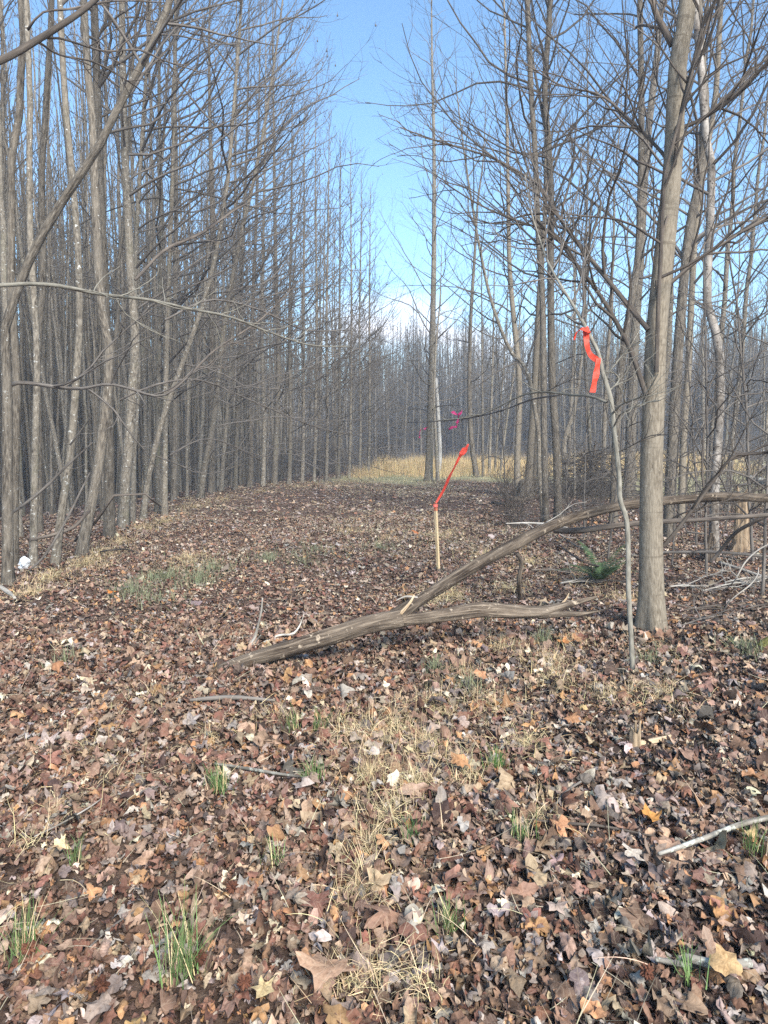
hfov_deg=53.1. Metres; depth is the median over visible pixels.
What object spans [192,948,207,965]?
seed ball
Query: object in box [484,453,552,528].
leafless shrub
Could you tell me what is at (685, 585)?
dead twig
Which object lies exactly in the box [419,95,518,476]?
tall tree
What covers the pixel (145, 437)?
slender tree
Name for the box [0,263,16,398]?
slender tree
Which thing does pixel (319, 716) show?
grass tuft
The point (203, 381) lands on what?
overhanging branch
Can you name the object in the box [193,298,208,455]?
slender tree
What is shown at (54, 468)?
slender tree
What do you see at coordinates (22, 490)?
slender tree
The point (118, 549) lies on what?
dead branch
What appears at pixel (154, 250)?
slender tree
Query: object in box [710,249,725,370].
open grown tree
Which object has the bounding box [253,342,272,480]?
slender tree
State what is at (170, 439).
slender tree
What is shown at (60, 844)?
fallen leaf
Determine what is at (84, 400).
slender tree
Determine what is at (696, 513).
bare sapling
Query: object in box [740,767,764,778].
fallen leaf
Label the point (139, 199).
tall tree
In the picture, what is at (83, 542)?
tall tree
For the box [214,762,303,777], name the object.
stick
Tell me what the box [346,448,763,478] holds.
golden grass
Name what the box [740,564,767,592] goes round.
dead twig
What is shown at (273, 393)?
slender tree
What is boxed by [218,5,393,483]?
tall tree
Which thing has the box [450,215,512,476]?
tall tree
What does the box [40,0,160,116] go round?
overhanging branch
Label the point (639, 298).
tall tree
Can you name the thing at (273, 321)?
slender tree
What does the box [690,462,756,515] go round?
leafless shrub
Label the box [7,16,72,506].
slender tree
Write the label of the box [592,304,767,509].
bare sapling
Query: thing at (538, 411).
tall tree
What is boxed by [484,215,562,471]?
tall tree
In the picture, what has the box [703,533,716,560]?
tree stump
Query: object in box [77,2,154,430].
slender tree
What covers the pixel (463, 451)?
flagging ribbon
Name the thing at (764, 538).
bare sapling
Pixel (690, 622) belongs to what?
dead twig
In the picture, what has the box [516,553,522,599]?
stick
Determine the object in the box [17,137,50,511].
slender tree
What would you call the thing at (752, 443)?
bare sapling
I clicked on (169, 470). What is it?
slender tree
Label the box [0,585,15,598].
stick
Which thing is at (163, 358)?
slender tree
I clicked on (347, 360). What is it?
slender tree
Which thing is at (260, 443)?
slender tree
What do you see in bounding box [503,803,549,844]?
grass tuft
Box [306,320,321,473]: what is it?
slender tree
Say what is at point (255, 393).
slender tree
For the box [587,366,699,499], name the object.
bare sapling
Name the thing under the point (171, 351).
slender tree
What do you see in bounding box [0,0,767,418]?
sky
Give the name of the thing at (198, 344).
slender tree
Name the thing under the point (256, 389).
slender tree
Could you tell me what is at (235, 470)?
tall tree
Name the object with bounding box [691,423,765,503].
leafless shrub
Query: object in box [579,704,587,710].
fallen leaf
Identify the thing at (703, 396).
open grown tree
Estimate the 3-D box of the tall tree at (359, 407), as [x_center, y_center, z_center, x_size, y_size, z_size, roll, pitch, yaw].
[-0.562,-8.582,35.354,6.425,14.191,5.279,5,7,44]
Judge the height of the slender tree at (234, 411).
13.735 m
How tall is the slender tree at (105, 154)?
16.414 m
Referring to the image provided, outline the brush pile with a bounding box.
[469,434,639,499]
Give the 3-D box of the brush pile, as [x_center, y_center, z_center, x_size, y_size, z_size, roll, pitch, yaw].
[5.771,-1.293,21.217,4.581,1.731,5.698,4,6,36]
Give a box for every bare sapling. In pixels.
[453,334,552,498]
[510,385,610,534]
[512,242,712,558]
[521,325,663,538]
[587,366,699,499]
[591,286,767,544]
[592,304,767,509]
[594,109,767,595]
[597,226,767,574]
[614,316,748,565]
[634,172,767,562]
[676,350,767,529]
[701,389,767,508]
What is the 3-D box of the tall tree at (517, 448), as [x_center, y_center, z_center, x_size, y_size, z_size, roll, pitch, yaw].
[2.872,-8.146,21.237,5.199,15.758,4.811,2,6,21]
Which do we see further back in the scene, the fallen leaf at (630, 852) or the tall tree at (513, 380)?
the tall tree at (513, 380)
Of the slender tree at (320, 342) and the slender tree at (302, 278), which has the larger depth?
the slender tree at (302, 278)
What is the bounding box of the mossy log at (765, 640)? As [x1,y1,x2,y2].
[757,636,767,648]
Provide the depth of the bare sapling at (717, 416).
8.54 m
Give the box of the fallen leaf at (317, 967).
[295,951,356,992]
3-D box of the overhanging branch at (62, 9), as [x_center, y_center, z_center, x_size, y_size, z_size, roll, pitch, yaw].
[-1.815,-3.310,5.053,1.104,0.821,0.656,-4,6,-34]
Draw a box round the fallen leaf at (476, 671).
[474,669,488,679]
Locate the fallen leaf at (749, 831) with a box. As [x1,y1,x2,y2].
[736,823,755,837]
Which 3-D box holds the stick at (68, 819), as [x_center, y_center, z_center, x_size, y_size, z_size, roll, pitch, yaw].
[-1.244,1.216,3.070,0.025,0.021,0.374,2,5,20]
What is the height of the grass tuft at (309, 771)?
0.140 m
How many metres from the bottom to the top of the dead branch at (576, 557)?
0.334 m
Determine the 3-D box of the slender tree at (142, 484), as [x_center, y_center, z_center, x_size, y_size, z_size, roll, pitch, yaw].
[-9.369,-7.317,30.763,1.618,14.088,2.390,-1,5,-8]
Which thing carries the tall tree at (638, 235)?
on the ground at (6, 881)
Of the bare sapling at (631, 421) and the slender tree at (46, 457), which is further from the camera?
the slender tree at (46, 457)
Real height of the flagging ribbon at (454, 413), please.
0.534 m
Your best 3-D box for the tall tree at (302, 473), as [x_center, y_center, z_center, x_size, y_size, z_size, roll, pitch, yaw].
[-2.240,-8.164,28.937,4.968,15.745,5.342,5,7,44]
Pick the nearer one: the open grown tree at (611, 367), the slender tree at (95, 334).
the slender tree at (95, 334)
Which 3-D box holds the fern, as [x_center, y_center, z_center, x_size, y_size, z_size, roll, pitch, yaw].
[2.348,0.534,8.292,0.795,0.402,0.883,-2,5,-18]
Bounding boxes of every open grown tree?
[480,248,581,400]
[521,162,626,469]
[555,64,678,480]
[555,128,596,496]
[555,264,571,431]
[565,0,767,420]
[604,270,617,430]
[609,0,767,510]
[612,182,702,472]
[614,145,644,481]
[630,262,643,459]
[635,0,767,491]
[640,212,755,454]
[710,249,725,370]
[711,172,765,461]
[729,155,767,376]
[747,98,767,476]
[752,239,767,472]
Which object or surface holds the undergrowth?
on the ground at (6, 881)
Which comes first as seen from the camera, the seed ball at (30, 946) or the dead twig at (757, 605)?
the seed ball at (30, 946)
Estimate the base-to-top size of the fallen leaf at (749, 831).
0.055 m
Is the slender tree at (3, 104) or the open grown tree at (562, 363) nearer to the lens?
the slender tree at (3, 104)
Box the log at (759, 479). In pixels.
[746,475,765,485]
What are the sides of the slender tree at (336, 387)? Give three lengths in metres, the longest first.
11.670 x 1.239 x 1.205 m
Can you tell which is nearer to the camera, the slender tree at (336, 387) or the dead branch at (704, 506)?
the dead branch at (704, 506)
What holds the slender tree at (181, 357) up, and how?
on the ground at (6, 881)
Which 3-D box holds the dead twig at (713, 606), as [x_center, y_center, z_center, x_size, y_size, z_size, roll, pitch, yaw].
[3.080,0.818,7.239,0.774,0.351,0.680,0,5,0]
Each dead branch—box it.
[0,434,92,520]
[27,472,89,572]
[30,509,90,540]
[74,493,160,540]
[100,548,139,553]
[407,378,560,424]
[506,502,583,537]
[553,513,767,533]
[558,545,620,572]
[663,521,767,586]
[670,462,767,518]
[708,503,767,562]
[718,561,767,578]
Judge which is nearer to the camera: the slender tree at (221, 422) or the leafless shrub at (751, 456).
the leafless shrub at (751, 456)
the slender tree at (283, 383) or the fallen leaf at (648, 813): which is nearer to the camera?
the fallen leaf at (648, 813)
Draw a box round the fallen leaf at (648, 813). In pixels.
[641,803,661,821]
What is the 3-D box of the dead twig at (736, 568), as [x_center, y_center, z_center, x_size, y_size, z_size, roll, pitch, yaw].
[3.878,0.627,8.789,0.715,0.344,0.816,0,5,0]
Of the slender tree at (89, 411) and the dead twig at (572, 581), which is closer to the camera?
the dead twig at (572, 581)
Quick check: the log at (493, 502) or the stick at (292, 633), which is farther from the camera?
the log at (493, 502)
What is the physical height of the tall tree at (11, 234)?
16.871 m
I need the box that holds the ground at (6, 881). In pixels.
[0,417,767,1023]
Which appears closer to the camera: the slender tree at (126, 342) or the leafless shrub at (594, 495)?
the leafless shrub at (594, 495)
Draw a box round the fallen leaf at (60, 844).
[49,834,71,850]
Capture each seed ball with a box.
[21,939,37,955]
[93,974,110,993]
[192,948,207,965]
[226,880,238,893]
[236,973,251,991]
[639,963,654,980]
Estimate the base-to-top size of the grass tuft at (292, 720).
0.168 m
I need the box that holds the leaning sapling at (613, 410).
[435,99,694,671]
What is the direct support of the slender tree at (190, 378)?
on the ground at (6, 881)
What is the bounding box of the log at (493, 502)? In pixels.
[491,501,516,505]
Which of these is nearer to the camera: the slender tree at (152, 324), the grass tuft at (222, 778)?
the grass tuft at (222, 778)
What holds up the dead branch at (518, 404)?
attached to the bare sapling at (585, 443)
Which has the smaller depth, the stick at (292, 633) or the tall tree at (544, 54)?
the stick at (292, 633)
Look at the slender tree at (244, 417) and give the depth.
31.32 m
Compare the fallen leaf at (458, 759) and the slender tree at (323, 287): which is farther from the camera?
the slender tree at (323, 287)
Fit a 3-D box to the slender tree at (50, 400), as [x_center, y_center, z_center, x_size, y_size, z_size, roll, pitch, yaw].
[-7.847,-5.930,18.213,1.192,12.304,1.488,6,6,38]
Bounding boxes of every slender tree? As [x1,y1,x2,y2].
[0,0,23,536]
[0,0,37,484]
[0,0,62,224]
[0,10,72,513]
[0,78,49,513]
[0,80,26,515]
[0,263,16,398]
[0,297,1,516]
[4,64,56,512]
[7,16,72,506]
[14,3,82,507]
[14,114,54,490]
[15,169,31,411]
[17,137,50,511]
[18,81,61,501]
[19,83,82,512]
[20,20,75,514]
[22,106,74,504]
[28,190,44,450]
[34,110,91,382]
[38,0,54,532]
[41,0,111,512]
[45,102,89,466]
[49,4,93,472]
[50,101,116,430]
[53,0,148,503]
[53,176,93,499]
[56,100,112,346]
[62,19,109,508]
[67,5,123,286]
[69,0,122,458]
[69,85,120,466]
[70,0,141,497]
[71,2,183,519]
[73,2,177,500]
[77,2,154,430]
[85,16,146,397]
[87,222,118,504]
[87,254,115,466]
[89,175,125,483]
[91,115,134,501]
[103,0,176,500]
[106,6,199,387]
[106,202,120,325]
[107,80,170,489]
[107,136,143,313]
[110,78,151,503]
[110,100,151,478]
[111,236,129,376]
[112,160,143,501]
[116,283,127,389]
[117,134,166,490]
[136,161,171,497]
[139,94,162,497]
[139,221,162,353]
[139,227,153,422]
[140,170,183,437]
[141,72,182,491]
[143,61,203,496]
[145,186,200,468]
[147,8,235,496]
[149,124,194,489]
[151,180,183,413]
[151,316,169,410]
[152,136,178,359]
[156,228,169,456]
[156,267,190,490]
[161,200,190,410]
[167,165,204,490]
[177,220,195,472]
[178,58,241,489]
[179,228,193,440]
[180,126,224,486]
[183,324,192,490]
[188,213,208,404]
[189,269,195,408]
[192,131,243,487]
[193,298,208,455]
[194,159,208,454]
[195,196,221,352]
[196,267,207,430]
[197,184,237,485]
[202,153,245,465]
[206,298,234,486]
[217,138,252,483]
[222,98,268,484]
[227,262,248,485]
[235,217,271,480]
[242,183,259,483]
[243,232,258,481]
[245,256,275,465]
[247,201,288,478]
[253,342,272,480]
[260,277,284,478]
[267,262,295,454]
[270,302,286,477]
[272,157,314,480]
[284,300,301,443]
[294,340,306,435]
[295,202,314,321]
[299,164,335,448]
[300,185,336,475]
[301,145,337,475]
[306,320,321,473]
[317,229,345,471]
[321,212,356,471]
[324,187,345,469]
[328,255,344,474]
[328,274,348,472]
[341,262,354,444]
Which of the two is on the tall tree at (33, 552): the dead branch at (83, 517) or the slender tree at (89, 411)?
the dead branch at (83, 517)
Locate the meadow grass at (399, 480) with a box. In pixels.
[309,460,764,493]
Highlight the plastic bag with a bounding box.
[18,556,30,569]
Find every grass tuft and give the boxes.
[0,891,72,968]
[62,829,85,866]
[141,882,243,987]
[202,761,239,794]
[258,834,295,867]
[266,700,304,732]
[294,753,326,785]
[302,705,335,731]
[398,808,428,844]
[423,888,476,939]
[480,743,514,769]
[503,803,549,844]
[668,934,709,989]
[730,812,767,856]
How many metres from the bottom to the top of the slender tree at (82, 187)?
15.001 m
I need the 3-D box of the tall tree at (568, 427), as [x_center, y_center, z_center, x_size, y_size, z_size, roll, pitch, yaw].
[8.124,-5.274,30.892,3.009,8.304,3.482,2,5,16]
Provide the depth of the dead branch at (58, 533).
9.03 m
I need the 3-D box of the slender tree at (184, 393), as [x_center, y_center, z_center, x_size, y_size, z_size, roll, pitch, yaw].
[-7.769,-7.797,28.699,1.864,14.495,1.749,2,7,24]
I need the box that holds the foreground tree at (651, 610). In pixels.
[367,0,767,633]
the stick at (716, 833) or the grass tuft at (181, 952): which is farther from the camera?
the stick at (716, 833)
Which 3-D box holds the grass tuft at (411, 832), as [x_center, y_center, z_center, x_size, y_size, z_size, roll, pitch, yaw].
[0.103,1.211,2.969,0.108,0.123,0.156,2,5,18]
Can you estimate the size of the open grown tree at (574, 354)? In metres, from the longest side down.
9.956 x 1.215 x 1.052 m
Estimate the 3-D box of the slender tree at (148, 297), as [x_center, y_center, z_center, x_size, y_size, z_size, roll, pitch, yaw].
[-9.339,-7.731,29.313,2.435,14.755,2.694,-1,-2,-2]
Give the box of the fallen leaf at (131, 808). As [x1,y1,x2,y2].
[125,805,139,813]
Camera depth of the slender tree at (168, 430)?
38.07 m
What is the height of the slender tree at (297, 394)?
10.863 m
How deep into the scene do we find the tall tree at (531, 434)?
21.19 m
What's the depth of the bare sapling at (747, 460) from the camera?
9.36 m
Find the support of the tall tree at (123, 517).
on the ground at (6, 881)
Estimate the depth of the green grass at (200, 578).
7.96 m
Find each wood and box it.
[0,18,314,511]
[1,266,767,475]
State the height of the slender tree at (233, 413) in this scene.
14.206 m
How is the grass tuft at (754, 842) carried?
on the ground at (6, 881)
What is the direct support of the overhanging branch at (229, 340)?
attached to the tall tree at (7, 554)
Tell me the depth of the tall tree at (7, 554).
8.04 m
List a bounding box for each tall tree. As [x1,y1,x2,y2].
[0,0,281,585]
[0,0,333,528]
[6,0,25,565]
[15,0,357,514]
[16,0,316,522]
[23,0,40,567]
[39,0,134,557]
[46,0,318,512]
[50,0,92,568]
[88,0,276,538]
[101,0,337,501]
[107,0,364,493]
[127,0,405,518]
[141,0,338,490]
[147,0,368,491]
[157,0,401,498]
[181,0,356,486]
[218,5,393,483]
[220,0,364,486]
[241,63,358,484]
[259,77,388,482]
[265,98,403,481]
[281,96,409,481]
[283,126,440,479]
[294,132,427,477]
[311,163,451,471]
[323,0,761,518]
[336,174,461,471]
[341,0,506,480]
[370,0,763,521]
[382,0,767,523]
[392,0,582,495]
[394,31,597,519]
[394,228,472,480]
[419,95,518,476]
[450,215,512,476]
[453,0,651,478]
[460,16,601,494]
[466,219,529,475]
[473,1,684,461]
[481,0,761,497]
[482,229,533,470]
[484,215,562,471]
[505,0,767,537]
[510,0,767,557]
[555,281,619,476]
[562,0,767,517]
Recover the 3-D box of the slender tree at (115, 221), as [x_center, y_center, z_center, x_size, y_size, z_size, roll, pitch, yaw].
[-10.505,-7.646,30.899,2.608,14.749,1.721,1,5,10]
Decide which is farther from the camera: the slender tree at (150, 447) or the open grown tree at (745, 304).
the slender tree at (150, 447)
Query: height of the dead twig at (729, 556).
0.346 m
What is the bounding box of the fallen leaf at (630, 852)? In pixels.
[622,843,644,860]
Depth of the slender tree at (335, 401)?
36.52 m
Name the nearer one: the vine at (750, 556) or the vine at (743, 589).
the vine at (743, 589)
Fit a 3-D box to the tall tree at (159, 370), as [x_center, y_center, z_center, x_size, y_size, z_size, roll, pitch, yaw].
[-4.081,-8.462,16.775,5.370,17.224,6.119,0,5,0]
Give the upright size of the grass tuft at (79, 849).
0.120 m
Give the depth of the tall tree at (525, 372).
14.65 m
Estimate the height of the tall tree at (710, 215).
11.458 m
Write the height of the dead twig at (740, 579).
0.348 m
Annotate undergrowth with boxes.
[148,421,764,490]
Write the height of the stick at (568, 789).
0.035 m
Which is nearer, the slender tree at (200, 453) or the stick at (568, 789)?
the stick at (568, 789)
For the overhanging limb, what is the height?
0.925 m
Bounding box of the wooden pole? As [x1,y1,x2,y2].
[435,378,441,472]
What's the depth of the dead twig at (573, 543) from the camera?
10.95 m
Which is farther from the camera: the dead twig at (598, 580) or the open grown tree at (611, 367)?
the open grown tree at (611, 367)
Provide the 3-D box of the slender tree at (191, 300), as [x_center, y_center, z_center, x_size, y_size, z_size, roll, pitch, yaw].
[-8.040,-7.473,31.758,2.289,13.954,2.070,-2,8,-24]
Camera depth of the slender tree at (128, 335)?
29.74 m
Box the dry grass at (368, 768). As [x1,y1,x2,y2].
[0,476,767,1023]
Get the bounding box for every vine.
[723,567,758,610]
[727,544,767,587]
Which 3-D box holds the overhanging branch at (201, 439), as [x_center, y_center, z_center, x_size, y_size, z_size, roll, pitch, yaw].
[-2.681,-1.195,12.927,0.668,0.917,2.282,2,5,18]
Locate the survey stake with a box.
[434,503,439,568]
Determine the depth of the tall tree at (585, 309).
22.45 m
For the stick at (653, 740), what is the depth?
4.00 m
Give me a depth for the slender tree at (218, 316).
30.46 m
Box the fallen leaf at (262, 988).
[250,976,274,997]
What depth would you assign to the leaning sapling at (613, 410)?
5.22 m
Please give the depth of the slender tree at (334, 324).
40.05 m
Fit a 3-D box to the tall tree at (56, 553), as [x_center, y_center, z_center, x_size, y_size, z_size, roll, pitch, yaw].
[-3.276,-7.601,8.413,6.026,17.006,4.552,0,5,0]
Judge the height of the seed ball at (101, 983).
0.045 m
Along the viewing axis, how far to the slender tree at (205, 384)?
37.94 m
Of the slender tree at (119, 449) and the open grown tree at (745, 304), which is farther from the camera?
the slender tree at (119, 449)
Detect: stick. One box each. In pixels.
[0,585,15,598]
[34,798,102,836]
[90,905,144,945]
[190,695,274,701]
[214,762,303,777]
[249,598,262,643]
[255,614,303,647]
[380,938,452,971]
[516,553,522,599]
[530,818,655,836]
[549,780,581,812]
[641,733,679,745]
[647,749,660,774]
[655,956,690,968]
[658,815,767,855]
[684,953,752,968]
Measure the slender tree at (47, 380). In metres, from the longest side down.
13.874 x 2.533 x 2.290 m
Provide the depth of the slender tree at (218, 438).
26.66 m
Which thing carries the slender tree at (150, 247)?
on the ground at (6, 881)
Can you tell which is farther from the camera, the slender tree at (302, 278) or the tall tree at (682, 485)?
the slender tree at (302, 278)
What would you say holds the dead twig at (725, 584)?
on the ground at (6, 881)
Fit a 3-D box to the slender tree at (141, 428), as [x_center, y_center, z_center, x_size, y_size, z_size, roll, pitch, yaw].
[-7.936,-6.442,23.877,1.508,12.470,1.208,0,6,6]
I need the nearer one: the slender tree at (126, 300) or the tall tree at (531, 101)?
the tall tree at (531, 101)
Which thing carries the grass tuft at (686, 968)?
on the ground at (6, 881)
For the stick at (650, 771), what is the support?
on the ground at (6, 881)
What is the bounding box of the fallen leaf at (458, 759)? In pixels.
[451,752,471,771]
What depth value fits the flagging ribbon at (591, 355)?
5.16 m
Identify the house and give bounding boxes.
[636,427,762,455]
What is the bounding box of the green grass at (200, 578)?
[18,484,767,695]
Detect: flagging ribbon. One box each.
[433,444,468,506]
[449,411,461,429]
[573,326,600,392]
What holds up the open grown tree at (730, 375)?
on the ground at (6, 881)
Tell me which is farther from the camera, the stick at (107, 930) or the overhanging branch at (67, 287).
the overhanging branch at (67, 287)
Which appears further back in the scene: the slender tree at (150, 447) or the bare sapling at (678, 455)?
the slender tree at (150, 447)
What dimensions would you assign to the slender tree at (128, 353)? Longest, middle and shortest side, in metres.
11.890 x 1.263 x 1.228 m
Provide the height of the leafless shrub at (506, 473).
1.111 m
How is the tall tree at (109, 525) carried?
on the ground at (6, 881)
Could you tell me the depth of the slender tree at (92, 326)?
27.98 m
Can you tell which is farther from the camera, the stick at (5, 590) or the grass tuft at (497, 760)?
the stick at (5, 590)
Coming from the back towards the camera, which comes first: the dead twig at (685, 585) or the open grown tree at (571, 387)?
the open grown tree at (571, 387)
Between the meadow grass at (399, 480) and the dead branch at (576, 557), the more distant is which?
the meadow grass at (399, 480)
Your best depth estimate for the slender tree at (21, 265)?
32.12 m
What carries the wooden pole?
on the ground at (6, 881)
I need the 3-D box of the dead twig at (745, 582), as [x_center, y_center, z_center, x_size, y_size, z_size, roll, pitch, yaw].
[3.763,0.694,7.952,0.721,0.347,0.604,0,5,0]
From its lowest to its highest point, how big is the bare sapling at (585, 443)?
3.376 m
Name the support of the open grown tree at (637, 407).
on the ground at (6, 881)
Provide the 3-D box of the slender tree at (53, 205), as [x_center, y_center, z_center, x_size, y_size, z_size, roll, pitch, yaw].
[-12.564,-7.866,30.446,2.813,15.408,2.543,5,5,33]
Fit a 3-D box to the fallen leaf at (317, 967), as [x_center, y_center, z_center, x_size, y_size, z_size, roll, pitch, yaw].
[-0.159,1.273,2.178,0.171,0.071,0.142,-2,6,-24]
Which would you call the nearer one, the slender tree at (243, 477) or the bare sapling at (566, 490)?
the bare sapling at (566, 490)
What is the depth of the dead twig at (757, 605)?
7.01 m
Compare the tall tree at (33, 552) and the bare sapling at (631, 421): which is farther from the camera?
the bare sapling at (631, 421)
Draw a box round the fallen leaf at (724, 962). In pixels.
[708,943,742,976]
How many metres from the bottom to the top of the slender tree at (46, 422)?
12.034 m
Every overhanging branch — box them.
[0,266,350,351]
[27,0,170,30]
[36,0,214,82]
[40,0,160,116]
[120,365,349,437]
[134,190,255,280]
[164,275,350,341]
[165,275,305,395]
[169,415,259,462]
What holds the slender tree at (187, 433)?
on the ground at (6, 881)
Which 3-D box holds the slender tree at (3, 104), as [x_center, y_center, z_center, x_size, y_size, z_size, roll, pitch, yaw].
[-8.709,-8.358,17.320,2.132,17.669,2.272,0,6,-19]
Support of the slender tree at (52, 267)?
on the ground at (6, 881)
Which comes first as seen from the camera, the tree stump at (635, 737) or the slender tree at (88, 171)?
the tree stump at (635, 737)
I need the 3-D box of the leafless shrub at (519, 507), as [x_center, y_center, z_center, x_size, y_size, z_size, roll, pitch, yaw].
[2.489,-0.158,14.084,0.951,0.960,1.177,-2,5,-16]
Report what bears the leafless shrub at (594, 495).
on the ground at (6, 881)
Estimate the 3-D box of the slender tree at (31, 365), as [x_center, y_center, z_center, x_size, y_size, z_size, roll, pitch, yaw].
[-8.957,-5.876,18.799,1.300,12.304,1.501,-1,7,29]
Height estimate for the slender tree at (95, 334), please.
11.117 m
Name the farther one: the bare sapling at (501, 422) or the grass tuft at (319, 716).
the bare sapling at (501, 422)
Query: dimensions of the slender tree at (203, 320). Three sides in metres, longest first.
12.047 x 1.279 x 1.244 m
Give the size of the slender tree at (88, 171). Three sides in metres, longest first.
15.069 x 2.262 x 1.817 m
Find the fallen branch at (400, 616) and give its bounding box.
[207,492,767,671]
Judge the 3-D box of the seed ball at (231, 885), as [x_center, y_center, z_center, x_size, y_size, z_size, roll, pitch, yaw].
[-0.514,1.264,2.598,0.045,0.046,0.043,0,5,0]
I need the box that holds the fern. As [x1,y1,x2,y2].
[558,542,637,578]
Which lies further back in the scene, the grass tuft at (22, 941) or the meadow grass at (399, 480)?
the meadow grass at (399, 480)
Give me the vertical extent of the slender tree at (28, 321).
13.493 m
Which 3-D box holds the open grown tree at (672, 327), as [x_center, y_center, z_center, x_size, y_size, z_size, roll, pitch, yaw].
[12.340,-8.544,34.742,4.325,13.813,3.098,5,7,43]
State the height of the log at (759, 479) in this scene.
0.238 m
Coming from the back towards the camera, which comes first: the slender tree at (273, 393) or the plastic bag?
the slender tree at (273, 393)
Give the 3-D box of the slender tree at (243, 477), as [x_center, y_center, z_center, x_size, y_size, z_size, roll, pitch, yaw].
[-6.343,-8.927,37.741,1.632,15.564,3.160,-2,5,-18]
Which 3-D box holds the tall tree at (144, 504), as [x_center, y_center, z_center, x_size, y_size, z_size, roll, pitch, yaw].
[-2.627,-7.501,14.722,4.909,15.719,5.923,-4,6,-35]
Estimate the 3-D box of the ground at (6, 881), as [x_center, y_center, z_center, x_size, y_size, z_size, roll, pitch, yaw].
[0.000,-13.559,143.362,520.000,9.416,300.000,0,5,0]
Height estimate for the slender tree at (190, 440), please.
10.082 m
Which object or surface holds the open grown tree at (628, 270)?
on the ground at (6, 881)
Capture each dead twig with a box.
[531,546,586,573]
[542,534,598,552]
[549,554,595,583]
[560,558,634,583]
[666,582,741,626]
[670,561,731,591]
[675,575,751,610]
[688,590,767,625]
[692,553,747,576]
[698,556,766,590]
[709,556,766,582]
[716,544,762,562]
[717,571,767,588]
[726,571,767,609]
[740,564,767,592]
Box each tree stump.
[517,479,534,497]
[629,720,640,749]
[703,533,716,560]
[730,486,750,551]
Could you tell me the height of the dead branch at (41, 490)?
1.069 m
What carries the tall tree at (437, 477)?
on the ground at (6, 881)
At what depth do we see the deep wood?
33.34 m
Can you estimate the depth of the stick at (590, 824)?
3.08 m
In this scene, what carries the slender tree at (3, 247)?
on the ground at (6, 881)
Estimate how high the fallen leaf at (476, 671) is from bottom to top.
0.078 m
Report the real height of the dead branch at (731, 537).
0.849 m
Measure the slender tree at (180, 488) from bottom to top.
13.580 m
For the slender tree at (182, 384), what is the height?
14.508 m
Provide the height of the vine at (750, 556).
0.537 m
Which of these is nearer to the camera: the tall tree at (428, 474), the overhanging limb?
the overhanging limb
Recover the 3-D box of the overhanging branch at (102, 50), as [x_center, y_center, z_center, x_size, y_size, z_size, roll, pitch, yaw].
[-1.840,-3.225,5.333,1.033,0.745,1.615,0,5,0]
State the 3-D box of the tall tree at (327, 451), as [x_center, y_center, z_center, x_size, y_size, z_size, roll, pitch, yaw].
[-2.208,-8.429,29.991,6.101,14.745,6.014,0,5,0]
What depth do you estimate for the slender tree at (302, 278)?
40.61 m
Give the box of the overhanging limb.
[0,0,98,64]
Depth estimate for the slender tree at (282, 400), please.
41.38 m
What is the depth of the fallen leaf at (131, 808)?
3.05 m
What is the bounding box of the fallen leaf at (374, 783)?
[371,779,383,789]
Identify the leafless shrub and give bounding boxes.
[356,430,405,463]
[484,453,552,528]
[486,457,525,490]
[488,477,540,527]
[505,436,568,479]
[531,456,633,526]
[563,462,625,507]
[635,446,678,494]
[663,446,738,509]
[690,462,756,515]
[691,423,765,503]
[699,436,765,513]
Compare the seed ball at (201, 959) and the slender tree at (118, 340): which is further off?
the slender tree at (118, 340)
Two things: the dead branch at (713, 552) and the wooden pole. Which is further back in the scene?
the wooden pole
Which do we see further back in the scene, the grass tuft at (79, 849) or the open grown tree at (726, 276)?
the open grown tree at (726, 276)
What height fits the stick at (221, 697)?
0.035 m
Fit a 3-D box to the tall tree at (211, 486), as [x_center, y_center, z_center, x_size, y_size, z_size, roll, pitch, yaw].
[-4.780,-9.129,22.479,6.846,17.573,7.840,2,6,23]
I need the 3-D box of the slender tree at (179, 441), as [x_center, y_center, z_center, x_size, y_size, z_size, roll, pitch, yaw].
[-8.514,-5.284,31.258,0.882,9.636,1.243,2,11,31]
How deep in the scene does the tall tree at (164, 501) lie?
15.64 m

